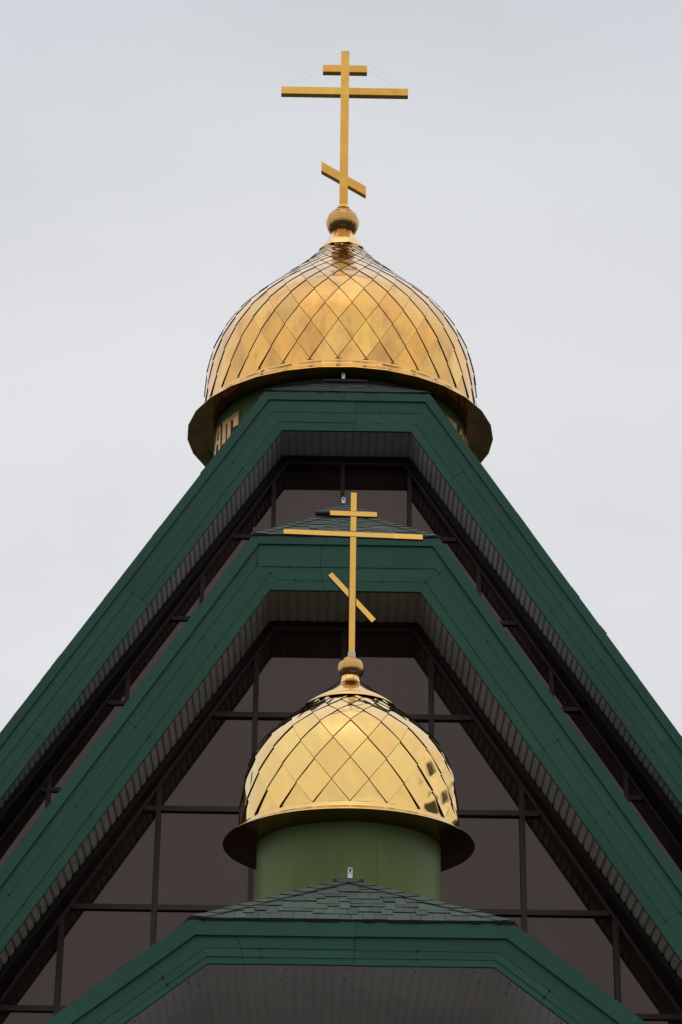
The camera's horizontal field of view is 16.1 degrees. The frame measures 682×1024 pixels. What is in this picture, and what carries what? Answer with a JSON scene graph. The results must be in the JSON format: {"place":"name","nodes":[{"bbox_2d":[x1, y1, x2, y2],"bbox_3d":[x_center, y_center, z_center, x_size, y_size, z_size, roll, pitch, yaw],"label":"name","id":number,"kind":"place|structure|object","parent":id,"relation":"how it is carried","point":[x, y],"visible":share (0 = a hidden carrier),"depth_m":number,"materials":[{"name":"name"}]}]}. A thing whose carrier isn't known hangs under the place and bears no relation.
{"place":"outdoors","nodes":[
{"label":"outdoors","id":0,"kind":"place"},
{"bbox_2d":[0,0,681,735],"label":"sky","id":1,"kind":"structure","parent":0,"point":[157,175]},
{"label":"ground","id":2,"kind":"structure","parent":0,"visible":0},
{"bbox_2d":[0,379,681,1023],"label":"church","id":3,"kind":"structure","parent":2,"relation":"on","point":[202,655],"depth_m":32.49,"materials":[{"name":"green paint"}]},
{"bbox_2d":[0,792,45,868],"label":"window pane","id":4,"kind":"structure","parent":3,"relation":"in","point":[36,808],"depth_m":39.77,"materials":[{"name":"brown glass"}]},
{"bbox_2d":[0,1011,52,1023],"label":"window pane","id":5,"kind":"structure","parent":3,"relation":"in","point":[6,1017],"depth_m":31.34,"materials":[{"name":"brown glass"}]},
{"bbox_2d":[1,928,57,1004],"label":"window pane","id":6,"kind":"structure","parent":3,"relation":"in","point":[36,986],"depth_m":31.55,"materials":[{"name":"brown glass"}]},
{"bbox_2d":[50,792,57,802],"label":"window pane","id":7,"kind":"structure","parent":3,"relation":"in","point":[53,794],"depth_m":40.00,"materials":[{"name":"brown glass"}]},
{"bbox_2d":[51,705,123,786],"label":"window pane","id":8,"kind":"structure","parent":3,"relation":"in","point":[108,713],"depth_m":40.38,"materials":[{"name":"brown glass"}]},
{"bbox_2d":[60,909,150,1005],"bbox_3d":[-3.094,5.880,31.700,1.155,1.310,0.027,1,-25,-1],"label":"window pane","id":9,"kind":"structure","parent":3,"relation":"in","point":[96,943],"depth_m":31.77,"materials":[{"name":"brown glass"}]},
{"bbox_2d":[76,812,155,903],"bbox_3d":[-3.020,4.642,32.283,1.036,1.310,0.029,1,-25,0],"label":"window pane","id":10,"kind":"structure","parent":3,"relation":"in","point":[126,877],"depth_m":32.19,"materials":[{"name":"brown glass"}]},
{"bbox_2d":[110,680,124,699],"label":"window pane","id":11,"kind":"structure","parent":3,"relation":"in","point":[119,694],"depth_m":40.78,"materials":[{"name":"brown glass"}]},
{"bbox_2d":[148,795,155,804],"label":"window pane","id":12,"kind":"structure","parent":3,"relation":"in","point":[153,802],"depth_m":32.61,"materials":[{"name":"brown glass"}]},
{"bbox_2d":[129,620,186,697],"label":"window pane","id":13,"kind":"structure","parent":3,"relation":"in","point":[161,643],"depth_m":41.10,"materials":[{"name":"brown glass"}]},
{"bbox_2d":[156,911,204,941],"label":"window pane","id":14,"kind":"structure","parent":3,"relation":"in","point":[167,921],"depth_m":31.92,"materials":[{"name":"brown glass"}]},
{"bbox_2d":[174,582,199,615],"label":"window pane","id":15,"kind":"structure","parent":3,"relation":"in","point":[190,605],"depth_m":41.49,"materials":[{"name":"brown glass"}]},
{"bbox_2d":[157,812,247,904],"bbox_3d":[-1.837,4.658,32.288,1.210,1.310,0.026,1,-25,-1],"label":"window pane","id":16,"kind":"structure","parent":3,"relation":"in","point":[195,868],"depth_m":32.25,"materials":[{"name":"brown glass"}]},
{"bbox_2d":[162,718,251,805],"bbox_3d":[-1.823,3.422,32.867,1.210,1.300,0.021,1,-25,-1],"label":"window pane","id":17,"kind":"structure","parent":3,"relation":"in","point":[212,772],"depth_m":32.82,"materials":[{"name":"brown glass"}]},
{"bbox_2d":[204,539,248,598],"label":"window pane","id":18,"kind":"structure","parent":3,"relation":"in","point":[230,552],"depth_m":41.82,"materials":[{"name":"brown glass"}]},
{"bbox_2d":[218,662,253,711],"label":"window pane","id":19,"kind":"structure","parent":3,"relation":"in","point":[240,699],"depth_m":33.27,"materials":[{"name":"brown glass"}]},
{"bbox_2d":[253,870,255,899],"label":"window pane","id":20,"kind":"structure","parent":3,"relation":"in","point":[254,881],"depth_m":32.13,"materials":[{"name":"brown glass"}]},
{"bbox_2d":[238,489,271,533],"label":"window pane","id":21,"kind":"structure","parent":3,"relation":"in","point":[260,519],"depth_m":42.31,"materials":[{"name":"brown glass"}]},
{"bbox_2d":[257,719,284,746],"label":"window pane","id":22,"kind":"structure","parent":3,"relation":"in","point":[265,726],"depth_m":33.09,"materials":[{"name":"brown glass"}]},
{"bbox_2d":[258,631,340,711],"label":"window pane","id":23,"kind":"structure","parent":3,"relation":"in","point":[295,667],"depth_m":33.46,"materials":[{"name":"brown glass"}]},
{"bbox_2d":[275,468,340,526],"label":"window pane","id":24,"kind":"structure","parent":3,"relation":"in","point":[300,492],"depth_m":42.53,"materials":[{"name":"brown glass"}]},
{"bbox_2d":[187,206,492,466],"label":"cupola","id":25,"kind":"object","parent":3,"relation":"on","point":[338,303],"visible":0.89,"depth_m":47.75,"materials":[{"name":"gold metal"}]},
{"bbox_2d":[281,50,407,207],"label":"cross","id":26,"kind":"object","parent":25,"relation":"on","point":[344,70],"visible":1,"depth_m":52.77,"materials":[{"name":"gold metal"}]},
{"bbox_2d":[223,656,474,943],"bbox_3d":[0.089,4.001,28.149,2.952,4.942,2.952,1,-25,0],"label":"front cupola","id":27,"kind":"object","parent":3,"relation":"attached to","point":[349,769],"visible":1,"depth_m":27.42,"materials":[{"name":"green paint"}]},
{"bbox_2d":[283,492,422,656],"bbox_3d":[0.145,0.764,29.651,1.738,2.211,0.055,1,-25,0],"label":"front cross","id":28,"kind":"object","parent":27,"relation":"on","point":[353,514],"visible":1,"depth_m":29.84,"materials":[{"name":"gold metal"}]},
{"bbox_2d":[348,867,352,878],"bbox_3d":[0.101,3.979,26.545,0.054,0.134,0.054,1,-25,0],"label":"ridge bracket","id":29,"kind":"object","parent":3,"relation":"attached to","point":[350,872],"visible":1,"depth_m":26.57,"materials":[{"name":"metal"}]},
{"bbox_2d":[345,468,406,525],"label":"window pane","id":30,"kind":"structure","parent":3,"relation":"in","point":[383,492],"depth_m":42.56,"materials":[{"name":"brown glass"}]},
{"bbox_2d":[346,632,428,713],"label":"window pane","id":31,"kind":"structure","parent":3,"relation":"in","point":[395,665],"depth_m":33.47,"materials":[{"name":"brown glass"}]},
{"bbox_2d":[416,721,428,732],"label":"window pane","id":32,"kind":"structure","parent":3,"relation":"in","point":[425,724],"depth_m":33.13,"materials":[{"name":"brown glass"}]},
{"bbox_2d":[412,482,451,536],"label":"window pane","id":33,"kind":"structure","parent":3,"relation":"in","point":[424,518],"depth_m":42.36,"materials":[{"name":"brown glass"}]},
{"bbox_2d":[434,665,468,714],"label":"window pane","id":34,"kind":"structure","parent":3,"relation":"in","point":[446,702],"depth_m":33.28,"materials":[{"name":"brown glass"}]},
{"bbox_2d":[443,542,476,589],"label":"window pane","id":35,"kind":"structure","parent":3,"relation":"in","point":[454,548],"depth_m":41.91,"materials":[{"name":"brown glass"}]},
{"bbox_2d":[434,721,518,809],"bbox_3d":[1.847,3.475,32.890,1.158,1.300,0.028,1,-25,0],"label":"window pane","id":36,"kind":"structure","parent":3,"relation":"in","point":[482,781],"depth_m":32.86,"materials":[{"name":"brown glass"}]},
{"bbox_2d":[441,816,520,908],"bbox_3d":[1.832,4.715,32.320,1.158,1.310,0.027,1,-25,0],"label":"window pane","id":37,"kind":"structure","parent":3,"relation":"in","point":[490,878],"depth_m":32.27,"materials":[{"name":"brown glass"}]},
{"bbox_2d":[481,575,513,620],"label":"window pane","id":38,"kind":"structure","parent":3,"relation":"in","point":[487,593],"depth_m":41.57,"materials":[{"name":"brown glass"}]},
{"bbox_2d":[497,916,521,928],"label":"window pane","id":39,"kind":"structure","parent":3,"relation":"in","point":[515,918],"depth_m":31.99,"materials":[{"name":"brown glass"}]},
{"bbox_2d":[503,626,549,690],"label":"window pane","id":40,"kind":"structure","parent":3,"relation":"in","point":[515,632],"depth_m":41.19,"materials":[{"name":"brown glass"}]},
{"bbox_2d":[525,795,535,810],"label":"window pane","id":41,"kind":"structure","parent":3,"relation":"in","point":[528,806],"depth_m":32.65,"materials":[{"name":"brown glass"}]},
{"bbox_2d":[554,677,575,706],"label":"window pane","id":42,"kind":"structure","parent":3,"relation":"in","point":[560,695],"depth_m":40.87,"materials":[{"name":"brown glass"}]},
{"bbox_2d":[525,817,605,910],"bbox_3d":[3.012,4.733,32.328,1.082,1.310,0.030,1,-25,0],"label":"window pane","id":43,"kind":"structure","parent":3,"relation":"in","point":[553,882],"depth_m":32.24,"materials":[{"name":"brown glass"}]},
{"bbox_2d":[527,916,614,998],"bbox_3d":[3.031,5.975,31.749,1.150,1.310,0.021,1,-25,-1],"label":"window pane","id":44,"kind":"structure","parent":3,"relation":"in","point":[585,944],"depth_m":31.87,"materials":[{"name":"brown glass"}]},
{"bbox_2d":[565,712,623,794],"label":"window pane","id":45,"kind":"structure","parent":3,"relation":"in","point":[605,758],"depth_m":40.49,"materials":[{"name":"brown glass"}]},
{"bbox_2d":[628,779,639,794],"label":"window pane","id":46,"kind":"structure","parent":3,"relation":"in","point":[632,791],"depth_m":40.18,"materials":[{"name":"brown glass"}]},
{"bbox_2d":[619,930,677,1013],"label":"window pane","id":47,"kind":"structure","parent":3,"relation":"in","point":[640,992],"depth_m":31.62,"materials":[{"name":"brown glass"}]},
{"bbox_2d":[629,800,681,875],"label":"window pane","id":48,"kind":"structure","parent":3,"relation":"in","point":[641,808],"depth_m":39.88,"materials":[{"name":"brown glass"}]},
{"bbox_2d":[643,1020,681,1023],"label":"window pane","id":49,"kind":"structure","parent":3,"relation":"in","point":[647,1021],"depth_m":31.42,"materials":[{"name":"brown glass"}]}
]}

